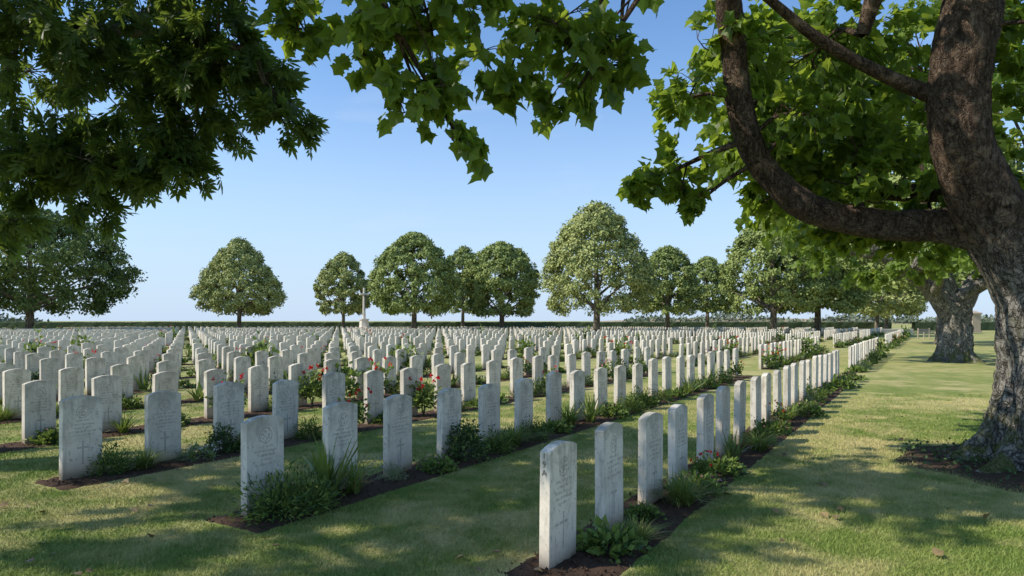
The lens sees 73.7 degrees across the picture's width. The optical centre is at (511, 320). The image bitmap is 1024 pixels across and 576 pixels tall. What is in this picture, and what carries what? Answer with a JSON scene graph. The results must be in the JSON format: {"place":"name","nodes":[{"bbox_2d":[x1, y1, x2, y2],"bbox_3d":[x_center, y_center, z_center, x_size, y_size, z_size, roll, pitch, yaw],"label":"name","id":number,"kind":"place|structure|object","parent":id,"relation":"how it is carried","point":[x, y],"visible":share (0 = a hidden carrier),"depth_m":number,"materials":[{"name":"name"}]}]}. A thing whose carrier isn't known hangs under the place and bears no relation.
{"place":"outdoors","nodes":[
{"label":"outdoors","id":0,"kind":"place"},
{"bbox_2d":[0,321,1023,575],"bbox_3d":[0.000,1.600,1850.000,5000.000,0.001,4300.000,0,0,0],"label":"lawn ground","id":1,"kind":"structure","parent":0,"point":[908,367],"depth_m":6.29,"materials":[{"name":"green plant"}]},
{"bbox_2d":[0,206,148,328],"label":"oak tree","id":2,"kind":"object","parent":1,"relation":"on","point":[75,249],"visible":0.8,"depth_m":73.07,"materials":[{"name":"green plant"}]},
{"bbox_2d":[0,0,329,263],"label":"chestnut tree","id":3,"kind":"object","parent":1,"relation":"on","point":[191,67],"visible":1,"depth_m":7.73,"materials":[{"name":"green plant"}]},
{"bbox_2d":[189,236,287,327],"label":"lime tree","id":4,"kind":"object","parent":1,"relation":"on","point":[209,291],"visible":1,"depth_m":82.47,"materials":[{"name":"green plant"}]},
{"bbox_2d":[313,251,371,327],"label":"lime tree","id":5,"kind":"object","parent":1,"relation":"on","point":[336,267],"visible":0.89,"depth_m":93.05,"materials":[{"name":"green plant"}]},
{"bbox_2d":[84,342,605,377],"bbox_3d":[7.411,1.595,51.431,0.680,0.030,89.202,0,0,31],"label":"flower bed","id":6,"kind":"object","parent":1,"relation":"on","point":[321,361],"visible":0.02,"depth_m":22.85,"materials":[{"name":"soil"}]},
{"bbox_2d":[13,327,745,375],"bbox_3d":[7.738,1.238,52.193,0.158,0.972,88.679,0,0,31],"label":"headstone row","id":7,"kind":"object","parent":6,"relation":"on","point":[19,358],"visible":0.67,"depth_m":23.87,"materials":[{"name":"stone"}]},
{"bbox_2d":[0,342,690,405],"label":"flower bed","id":8,"kind":"object","parent":1,"relation":"on","point":[136,392],"visible":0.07,"depth_m":16.03,"materials":[{"name":"soil"}]},
{"bbox_2d":[39,358,60,397],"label":"headstone","id":9,"kind":"object","parent":8,"relation":"on","point":[49,368],"visible":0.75,"depth_m":13.90,"materials":[{"name":"stone"}]},
{"bbox_2d":[85,327,788,394],"bbox_3d":[13.139,1.239,50.925,0.147,0.982,85.270,0,0,31],"label":"headstone row","id":10,"kind":"object","parent":8,"relation":"on","point":[94,366],"visible":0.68,"depth_m":19.06,"materials":[{"name":"stone"}]},
{"bbox_2d":[5,327,724,363],"bbox_3d":[5.259,1.243,53.200,0.162,0.980,89.582,0,0,31],"label":"headstone row","id":11,"kind":"object","parent":1,"relation":"on","point":[45,350],"visible":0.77,"depth_m":26.82,"materials":[{"name":"stone"}]},
{"bbox_2d":[0,340,749,423],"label":"flower bed","id":12,"kind":"object","parent":1,"relation":"on","point":[185,401],"visible":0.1,"depth_m":13.33,"materials":[{"name":"soil"}]},
{"bbox_2d":[2,369,30,418],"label":"headstone","id":13,"kind":"object","parent":12,"relation":"on","point":[13,380],"visible":0.73,"depth_m":11.03,"materials":[{"name":"stone"}]},
{"bbox_2d":[58,367,83,404],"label":"headstone","id":14,"kind":"object","parent":12,"relation":"on","point":[70,381],"visible":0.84,"depth_m":11.75,"materials":[{"name":"stone"}]},
{"bbox_2d":[110,364,132,406],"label":"headstone","id":15,"kind":"object","parent":12,"relation":"on","point":[124,372],"visible":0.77,"depth_m":12.56,"materials":[{"name":"stone"}]},
{"bbox_2d":[196,327,810,393],"bbox_3d":[15.612,1.248,49.892,0.150,0.988,84.423,0,0,31],"label":"headstone row","id":16,"kind":"object","parent":12,"relation":"on","point":[242,364],"visible":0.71,"depth_m":18.99,"materials":[{"name":"stone"}]},
{"bbox_2d":[0,340,784,452],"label":"flower bed","id":17,"kind":"object","parent":1,"relation":"on","point":[18,446],"visible":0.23,"depth_m":10.66,"materials":[{"name":"soil"}]},
{"bbox_2d":[22,380,55,443],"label":"headstone","id":18,"kind":"object","parent":17,"relation":"on","point":[38,404],"visible":0.83,"depth_m":8.95,"materials":[{"name":"stone"}]},
{"bbox_2d":[91,375,121,431],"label":"headstone","id":19,"kind":"object","parent":17,"relation":"on","point":[107,389],"visible":0.75,"depth_m":9.76,"materials":[{"name":"stone"}]},
{"bbox_2d":[152,371,178,392],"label":"headstone","id":20,"kind":"object","parent":17,"relation":"on","point":[165,381],"visible":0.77,"depth_m":10.44,"materials":[{"name":"stone"}]},
{"bbox_2d":[204,369,226,418],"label":"headstone","id":21,"kind":"object","parent":17,"relation":"on","point":[218,375],"visible":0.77,"depth_m":11.12,"materials":[{"name":"stone"}]},
{"bbox_2d":[248,365,268,411],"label":"headstone","id":22,"kind":"object","parent":17,"relation":"on","point":[258,386],"visible":0.84,"depth_m":11.91,"materials":[{"name":"stone"}]},
{"bbox_2d":[297,363,328,405],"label":"rose bush","id":23,"kind":"object","parent":17,"relation":"on","point":[315,389],"visible":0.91,"depth_m":12.61,"materials":[{"name":"green plant"}]},
{"bbox_2d":[354,327,833,397],"bbox_3d":[18.339,1.249,49.292,0.152,1.004,82.681,0,0,31],"label":"headstone row","id":24,"kind":"object","parent":17,"relation":"on","point":[361,364],"visible":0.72,"depth_m":19.34,"materials":[{"name":"stone"}]},
{"bbox_2d":[84,336,721,385],"bbox_3d":[9.665,1.595,50.056,0.680,0.030,89.202,0,0,31],"label":"flower bed","id":25,"kind":"object","parent":1,"relation":"on","point":[318,367],"visible":0.06,"depth_m":19.35,"materials":[{"name":"soil"}]},
{"bbox_2d":[0,327,766,378],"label":"headstone row","id":26,"kind":"object","parent":25,"relation":"on","point":[71,360],"visible":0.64,"depth_m":21.08,"materials":[{"name":"stone"}]},
{"bbox_2d":[4,413,807,575],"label":"soil clods","id":27,"kind":"object","parent":1,"relation":"on","point":[572,560],"visible":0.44,"depth_m":5.76,"materials":[{"name":"brown soil"}]},
{"bbox_2d":[366,231,461,328],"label":"lime tree","id":28,"kind":"object","parent":1,"relation":"on","point":[401,250],"visible":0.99,"depth_m":77.38,"materials":[{"name":"green plant"}]},
{"bbox_2d":[0,328,887,403],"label":"bed planting","id":29,"kind":"object","parent":1,"relation":"on","point":[843,379],"visible":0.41,"depth_m":19.02,"materials":[{"name":"green plant"}]},
{"bbox_2d":[0,321,891,330],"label":"clipped hedge","id":30,"kind":"object","parent":1,"relation":"on","point":[579,324],"visible":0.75,"depth_m":105.94,"materials":[{"name":"green plant"}]},
{"bbox_2d":[35,334,857,490],"bbox_3d":[18.930,1.587,44.990,0.726,0.045,90.002,0,0,31],"label":"flower bed","id":31,"kind":"object","parent":1,"relation":"on","point":[176,464],"visible":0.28,"depth_m":7.68,"materials":[{"name":"soil"}]},
{"bbox_2d":[59,395,101,480],"bbox_3d":[-4.401,1.222,6.971,0.080,0.915,0.380,0,0,33],"label":"headstone","id":32,"kind":"object","parent":31,"relation":"on","point":[80,428],"visible":0.88,"depth_m":6.92,"materials":[{"name":"stone"}]},
{"bbox_2d":[79,438,142,477],"bbox_3d":[-4.218,1.419,7.165,0.538,0.409,0.629,0,0,31],"label":"lavender plant","id":33,"kind":"object","parent":31,"relation":"on","point":[116,465],"visible":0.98,"depth_m":7.08,"materials":[{"name":"green plant"}]},
{"bbox_2d":[118,443,194,469],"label":"tufted grass plant","id":34,"kind":"object","parent":31,"relation":"on","point":[146,461],"visible":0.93,"depth_m":7.33,"materials":[{"name":"green plant"}]},
{"bbox_2d":[145,391,180,462],"bbox_3d":[-3.947,1.252,7.725,0.080,0.915,0.380,0,0,35],"label":"headstone","id":35,"kind":"object","parent":31,"relation":"on","point":[163,421],"visible":0.84,"depth_m":7.69,"materials":[{"name":"stone"}]},
{"bbox_2d":[202,422,238,453],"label":"box shrub","id":36,"kind":"object","parent":31,"relation":"on","point":[222,433],"visible":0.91,"depth_m":8.19,"materials":[{"name":"green plant"}]},
{"bbox_2d":[213,382,243,451],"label":"headstone","id":37,"kind":"object","parent":31,"relation":"on","point":[228,402],"visible":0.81,"depth_m":8.40,"materials":[{"name":"stone"}]},
{"bbox_2d":[272,380,297,438],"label":"headstone","id":38,"kind":"object","parent":31,"relation":"on","point":[285,399],"visible":0.77,"depth_m":9.15,"materials":[{"name":"stone"}]},
{"bbox_2d":[322,372,344,426],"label":"headstone","id":39,"kind":"object","parent":31,"relation":"on","point":[333,387],"visible":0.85,"depth_m":9.84,"materials":[{"name":"stone"}]},
{"bbox_2d":[364,370,383,423],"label":"headstone","id":40,"kind":"object","parent":31,"relation":"on","point":[374,380],"visible":0.8,"depth_m":10.60,"materials":[{"name":"stone"}]},
{"bbox_2d":[400,367,417,415],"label":"headstone","id":41,"kind":"object","parent":31,"relation":"on","point":[405,380],"visible":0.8,"depth_m":11.32,"materials":[{"name":"stone"}]},
{"bbox_2d":[407,372,441,415],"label":"rose bush","id":42,"kind":"object","parent":31,"relation":"on","point":[420,398],"visible":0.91,"depth_m":11.31,"materials":[{"name":"green plant"}]},
{"bbox_2d":[434,364,450,410],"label":"headstone","id":43,"kind":"object","parent":31,"relation":"on","point":[442,372],"visible":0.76,"depth_m":12.04,"materials":[{"name":"stone"}]},
{"bbox_2d":[461,362,475,405],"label":"headstone","id":44,"kind":"object","parent":31,"relation":"on","point":[468,382],"visible":0.84,"depth_m":12.80,"materials":[{"name":"stone"}]},
{"bbox_2d":[510,327,857,396],"bbox_3d":[21.081,1.240,48.716,0.152,0.984,80.961,0,0,31],"label":"headstone row","id":45,"kind":"object","parent":31,"relation":"on","point":[516,368],"visible":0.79,"depth_m":18.78,"materials":[{"name":"stone"}]},
{"bbox_2d":[10,324,911,353],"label":"bed planting","id":46,"kind":"object","parent":1,"relation":"on","point":[898,340],"visible":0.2,"depth_m":47.38,"materials":[{"name":"green plant"}]},
{"bbox_2d":[434,245,490,326],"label":"lime tree","id":47,"kind":"object","parent":1,"relation":"on","point":[462,255],"visible":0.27,"depth_m":103.66,"materials":[{"name":"green plant"}]},
{"bbox_2d":[0,409,989,575],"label":"fallen leaves","id":48,"kind":"object","parent":1,"relation":"on","point":[936,551],"visible":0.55,"depth_m":5.56,"materials":[{"name":"brown plant"}]},
{"bbox_2d":[0,312,994,323],"bbox_3d":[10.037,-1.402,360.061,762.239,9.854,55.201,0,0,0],"label":"distant treeline","id":49,"kind":"object","parent":1,"relation":"on","point":[852,318],"visible":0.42,"depth_m":354.89,"materials":[{"name":"green plant"}]},
{"bbox_2d":[459,240,541,327],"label":"lime tree","id":50,"kind":"object","parent":1,"relation":"on","point":[501,257],"visible":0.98,"depth_m":82.45,"materials":[{"name":"green plant"}]},
{"bbox_2d":[208,334,884,533],"bbox_3d":[21.251,1.587,43.691,0.716,0.046,90.002,0,0,31],"label":"flower bed","id":51,"kind":"object","parent":1,"relation":"on","point":[387,484],"visible":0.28,"depth_m":6.82,"materials":[{"name":"soil"}]},
{"bbox_2d":[241,415,283,515],"bbox_3d":[-2.079,1.250,5.699,0.079,0.915,0.380,0,0,30],"label":"headstone","id":52,"kind":"object","parent":51,"relation":"on","point":[262,446],"visible":0.74,"depth_m":5.63,"materials":[{"name":"stone"}]},
{"bbox_2d":[227,460,330,527],"bbox_3d":[-1.886,1.387,5.580,0.818,0.498,0.818,0,0,-17],"label":"lavender plant","id":53,"kind":"object","parent":51,"relation":"on","point":[272,495],"visible":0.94,"depth_m":5.48,"materials":[{"name":"green plant"}]},
{"bbox_2d":[267,461,348,517],"bbox_3d":[-1.732,1.401,5.779,0.695,0.452,0.595,0,0,-42],"label":"lavender plant","id":54,"kind":"object","parent":51,"relation":"on","point":[319,490],"visible":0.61,"depth_m":5.70,"materials":[{"name":"green plant"}]},
{"bbox_2d":[289,432,386,497],"bbox_3d":[-1.705,1.282,6.205,0.887,0.616,0.896,0,0,18],"label":"iris plant","id":55,"kind":"object","parent":51,"relation":"on","point":[329,474],"visible":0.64,"depth_m":6.11,"materials":[{"name":"green plant"}]},
{"bbox_2d":[322,402,356,489],"bbox_3d":[-1.619,1.224,6.440,0.076,0.915,0.380,0,0,31],"label":"headstone","id":56,"kind":"object","parent":51,"relation":"on","point":[340,418],"visible":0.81,"depth_m":6.39,"materials":[{"name":"stone"}]},
{"bbox_2d":[301,450,398,493],"bbox_3d":[-1.487,1.390,6.278,0.951,0.400,1.076,0,0,-33],"label":"daylily plant","id":57,"kind":"object","parent":51,"relation":"on","point":[353,484],"visible":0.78,"depth_m":6.27,"materials":[{"name":"green plant"}]},
{"bbox_2d":[383,394,411,475],"bbox_3d":[-1.193,1.228,7.136,0.078,0.915,0.380,0,0,30],"label":"headstone","id":58,"kind":"object","parent":51,"relation":"on","point":[397,424],"visible":0.84,"depth_m":7.07,"materials":[{"name":"stone"}]},
{"bbox_2d":[415,452,459,475],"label":"geranium plant","id":59,"kind":"object","parent":51,"relation":"on","point":[429,464],"visible":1,"depth_m":7.17,"materials":[{"name":"green plant"}]},
{"bbox_2d":[436,388,461,458],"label":"headstone","id":60,"kind":"object","parent":51,"relation":"on","point":[448,407],"visible":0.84,"depth_m":7.77,"materials":[{"name":"stone"}]},
{"bbox_2d":[441,418,492,463],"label":"box shrub","id":61,"kind":"object","parent":51,"relation":"on","point":[474,440],"visible":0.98,"depth_m":7.73,"materials":[{"name":"green plant"}]},
{"bbox_2d":[478,384,499,445],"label":"headstone","id":62,"kind":"object","parent":51,"relation":"on","point":[489,404],"visible":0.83,"depth_m":8.56,"materials":[{"name":"stone"}]},
{"bbox_2d":[476,424,517,455],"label":"lavender plant","id":63,"kind":"object","parent":51,"relation":"on","point":[496,442],"visible":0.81,"depth_m":8.22,"materials":[{"name":"green plant"}]},
{"bbox_2d":[514,378,532,434],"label":"headstone","id":64,"kind":"object","parent":51,"relation":"on","point":[523,404],"visible":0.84,"depth_m":9.28,"materials":[{"name":"stone"}]},
{"bbox_2d":[546,372,561,424],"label":"headstone","id":65,"kind":"object","parent":51,"relation":"on","point":[553,391],"visible":0.88,"depth_m":10.02,"materials":[{"name":"stone"}]},
{"bbox_2d":[570,370,584,421],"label":"headstone","id":66,"kind":"object","parent":51,"relation":"on","point":[577,385],"visible":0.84,"depth_m":10.75,"materials":[{"name":"stone"}]},
{"bbox_2d":[594,367,607,408],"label":"headstone","id":67,"kind":"object","parent":51,"relation":"on","point":[600,381],"visible":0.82,"depth_m":11.43,"materials":[{"name":"stone"}]},
{"bbox_2d":[662,327,881,389],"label":"headstone row","id":68,"kind":"object","parent":51,"relation":"on","point":[680,367],"visible":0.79,"depth_m":17.99,"materials":[{"name":"stone"}]},
{"bbox_2d":[536,200,662,331],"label":"lime tree","id":69,"kind":"object","parent":1,"relation":"on","point":[588,223],"visible":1,"depth_m":65.36,"materials":[{"name":"green plant"}]},
{"bbox_2d":[631,244,707,328],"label":"lime tree","id":70,"kind":"object","parent":1,"relation":"on","point":[671,257],"visible":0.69,"depth_m":85.62,"materials":[{"name":"green plant"}]},
{"bbox_2d":[507,346,895,575],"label":"flower bed","id":71,"kind":"object","parent":1,"relation":"on","point":[582,559],"visible":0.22,"depth_m":5.28,"materials":[{"name":"soil"}]},
{"bbox_2d":[539,440,576,569],"bbox_3d":[0.307,1.256,4.519,0.086,0.915,0.383,0,0,32],"label":"headstone","id":72,"kind":"object","parent":71,"relation":"on","point":[558,495],"visible":0.98,"depth_m":4.43,"materials":[{"name":"stone"}]},
{"bbox_2d":[595,422,622,529],"bbox_3d":[0.749,1.241,5.245,0.081,0.915,0.380,0,0,31],"label":"headstone","id":73,"kind":"object","parent":71,"relation":"on","point":[609,469],"visible":0.83,"depth_m":5.15,"materials":[{"name":"stone"}]},
{"bbox_2d":[576,514,653,563],"bbox_3d":[0.688,1.507,4.746,0.596,0.275,0.624,0,0,18],"label":"heuchera plant","id":74,"kind":"object","parent":71,"relation":"on","point":[590,539],"visible":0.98,"depth_m":4.67,"materials":[{"name":"green plant"}]},
{"bbox_2d":[582,511,696,549],"bbox_3d":[0.867,1.486,4.901,0.774,0.207,0.772,0,0,-22],"label":"tufted grass plant","id":75,"kind":"object","parent":71,"relation":"on","point":[639,532],"visible":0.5,"depth_m":4.90,"materials":[{"name":"green plant"}]},
{"bbox_2d":[623,499,667,521],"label":"geranium plant","id":76,"kind":"object","parent":71,"relation":"on","point":[649,510],"visible":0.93,"depth_m":5.47,"materials":[{"name":"green plant"}]},
{"bbox_2d":[638,412,662,505],"bbox_3d":[1.217,1.261,5.988,0.081,0.915,0.380,0,0,34],"label":"headstone","id":77,"kind":"object","parent":71,"relation":"on","point":[650,449],"visible":0.85,"depth_m":5.89,"materials":[{"name":"stone"}]},
{"bbox_2d":[668,404,687,484],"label":"headstone","id":78,"kind":"object","parent":71,"relation":"on","point":[677,440],"visible":0.83,"depth_m":6.58,"materials":[{"name":"stone"}]},
{"bbox_2d":[625,467,750,507],"bbox_3d":[1.447,1.436,5.907,1.265,0.308,1.305,0,0,-28],"label":"tufted grass plant","id":79,"kind":"object","parent":71,"relation":"on","point":[680,494],"visible":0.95,"depth_m":5.90,"materials":[{"name":"green plant"}]},
{"bbox_2d":[673,468,729,497],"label":"geranium plant","id":80,"kind":"object","parent":71,"relation":"on","point":[714,483],"visible":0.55,"depth_m":6.26,"materials":[{"name":"green plant"}]},
{"bbox_2d":[696,393,713,461],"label":"headstone","id":81,"kind":"object","parent":71,"relation":"on","point":[705,421],"visible":0.81,"depth_m":7.33,"materials":[{"name":"stone"}]},
{"bbox_2d":[696,451,747,479],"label":"heuchera plant","id":82,"kind":"object","parent":71,"relation":"on","point":[725,463],"visible":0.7,"depth_m":7.05,"materials":[{"name":"green plant"}]},
{"bbox_2d":[715,386,729,455],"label":"headstone","id":83,"kind":"object","parent":71,"relation":"on","point":[723,407],"visible":0.89,"depth_m":8.05,"materials":[{"name":"stone"}]},
{"bbox_2d":[733,380,745,443],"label":"headstone","id":84,"kind":"object","parent":71,"relation":"on","point":[739,424],"visible":0.84,"depth_m":8.78,"materials":[{"name":"stone"}]},
{"bbox_2d":[750,376,760,430],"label":"headstone","id":85,"kind":"object","parent":71,"relation":"on","point":[755,396],"visible":0.84,"depth_m":9.51,"materials":[{"name":"stone"}]},
{"bbox_2d":[761,373,770,422],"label":"headstone","id":86,"kind":"object","parent":71,"relation":"on","point":[765,393],"visible":0.84,"depth_m":10.26,"materials":[{"name":"stone"}]},
{"bbox_2d":[806,327,907,392],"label":"headstone row","id":87,"kind":"object","parent":71,"relation":"on","point":[820,369],"visible":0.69,"depth_m":17.06,"materials":[{"name":"stone"}]},
{"bbox_2d":[674,255,742,326],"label":"lime tree","id":88,"kind":"object","parent":1,"relation":"on","point":[710,265],"visible":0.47,"depth_m":95.48,"materials":[{"name":"green plant"}]},
{"bbox_2d":[717,215,831,329],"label":"lime tree","id":89,"kind":"object","parent":1,"relation":"on","point":[775,300],"visible":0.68,"depth_m":65.80,"materials":[{"name":"green plant"}]},
{"bbox_2d":[761,244,875,335],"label":"lime tree","id":90,"kind":"object","parent":1,"relation":"on","point":[848,301],"visible":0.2,"depth_m":68.65,"materials":[{"name":"green plant"}]},
{"bbox_2d":[830,261,927,328],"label":"lime tree","id":91,"kind":"object","parent":1,"relation":"on","point":[907,306],"visible":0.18,"depth_m":84.09,"materials":[{"name":"green plant"}]},
{"bbox_2d":[763,0,1023,362],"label":"plane tree","id":92,"kind":"object","parent":1,"relation":"on","point":[950,302],"visible":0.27,"depth_m":26.14,"materials":[{"name":"green plant"}]},
{"bbox_2d":[833,135,1023,343],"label":"plane tree","id":93,"kind":"object","parent":1,"relation":"on","point":[898,284],"visible":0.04,"depth_m":45.09,"materials":[{"name":"green plant"}]},
{"bbox_2d":[895,445,1023,492],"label":"tree base soil","id":94,"kind":"object","parent":1,"relation":"on","point":[996,478],"visible":0.34,"depth_m":7.33,"materials":[{"name":"brown soil"}]},
{"bbox_2d":[244,0,1023,472],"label":"plane tree","id":95,"kind":"object","parent":94,"relation":"on","point":[788,148],"visible":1,"depth_m":7.42,"materials":[{"name":"green plant"}]},
{"bbox_2d":[902,437,1023,486],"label":"ivy groundcover","id":96,"kind":"object","parent":94,"relation":"on","point":[954,461],"visible":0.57,"depth_m":7.51,"materials":[{"name":"green plant"}]},
{"bbox_2d":[0,0,1023,320],"label":"sky","id":97,"kind":"structure","parent":0,"point":[361,191],"materials":[{"name":"blue"}]},
{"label":"flower bed","id":98,"kind":"object","parent":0,"visible":0},
{"bbox_2d":[0,327,699,358],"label":"headstone row","id":99,"kind":"object","parent":98,"relation":"on","point":[309,342],"visible":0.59,"depth_m":33.41,"materials":[{"name":"stone"}]},
{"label":"flower bed","id":100,"kind":"object","parent":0,"visible":0},
{"bbox_2d":[0,326,686,353],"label":"headstone row","id":101,"kind":"object","parent":100,"relation":"on","point":[118,343],"visible":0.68,"depth_m":36.80,"materials":[{"name":"stone"}]},
{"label":"flower bed","id":102,"kind":"object","parent":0,"visible":0},
{"bbox_2d":[12,327,663,353],"bbox_3d":[-1.059,1.249,58.054,0.141,0.974,86.166,0,0,31],"label":"headstone row","id":103,"kind":"object","parent":102,"relation":"on","point":[63,344],"visible":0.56,"depth_m":36.74,"materials":[{"name":"stone"}]},
{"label":"flower bed","id":104,"kind":"object","parent":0,"visible":0},
{"bbox_2d":[6,326,640,350],"bbox_3d":[-3.525,1.249,59.082,0.156,0.977,83.543,0,0,31],"label":"headstone row","id":105,"kind":"object","parent":104,"relation":"on","point":[222,338],"visible":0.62,"depth_m":39.71,"materials":[{"name":"stone"}]},
{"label":"flower bed","id":106,"kind":"object","parent":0,"visible":0},
{"bbox_2d":[1,326,617,345],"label":"headstone row","id":107,"kind":"object","parent":106,"relation":"on","point":[193,336],"visible":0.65,"depth_m":42.49,"materials":[{"name":"stone"}]},
{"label":"flower bed","id":108,"kind":"object","parent":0,"visible":0},
{"bbox_2d":[0,327,592,345],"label":"headstone row","id":109,"kind":"object","parent":108,"relation":"on","point":[154,336],"visible":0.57,"depth_m":46.16,"materials":[{"name":"stone"}]},
{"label":"flower bed","id":110,"kind":"object","parent":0,"visible":0},
{"bbox_2d":[11,326,575,344],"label":"headstone row","id":111,"kind":"object","parent":110,"relation":"on","point":[167,338],"visible":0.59,"depth_m":47.41,"materials":[{"name":"stone"}]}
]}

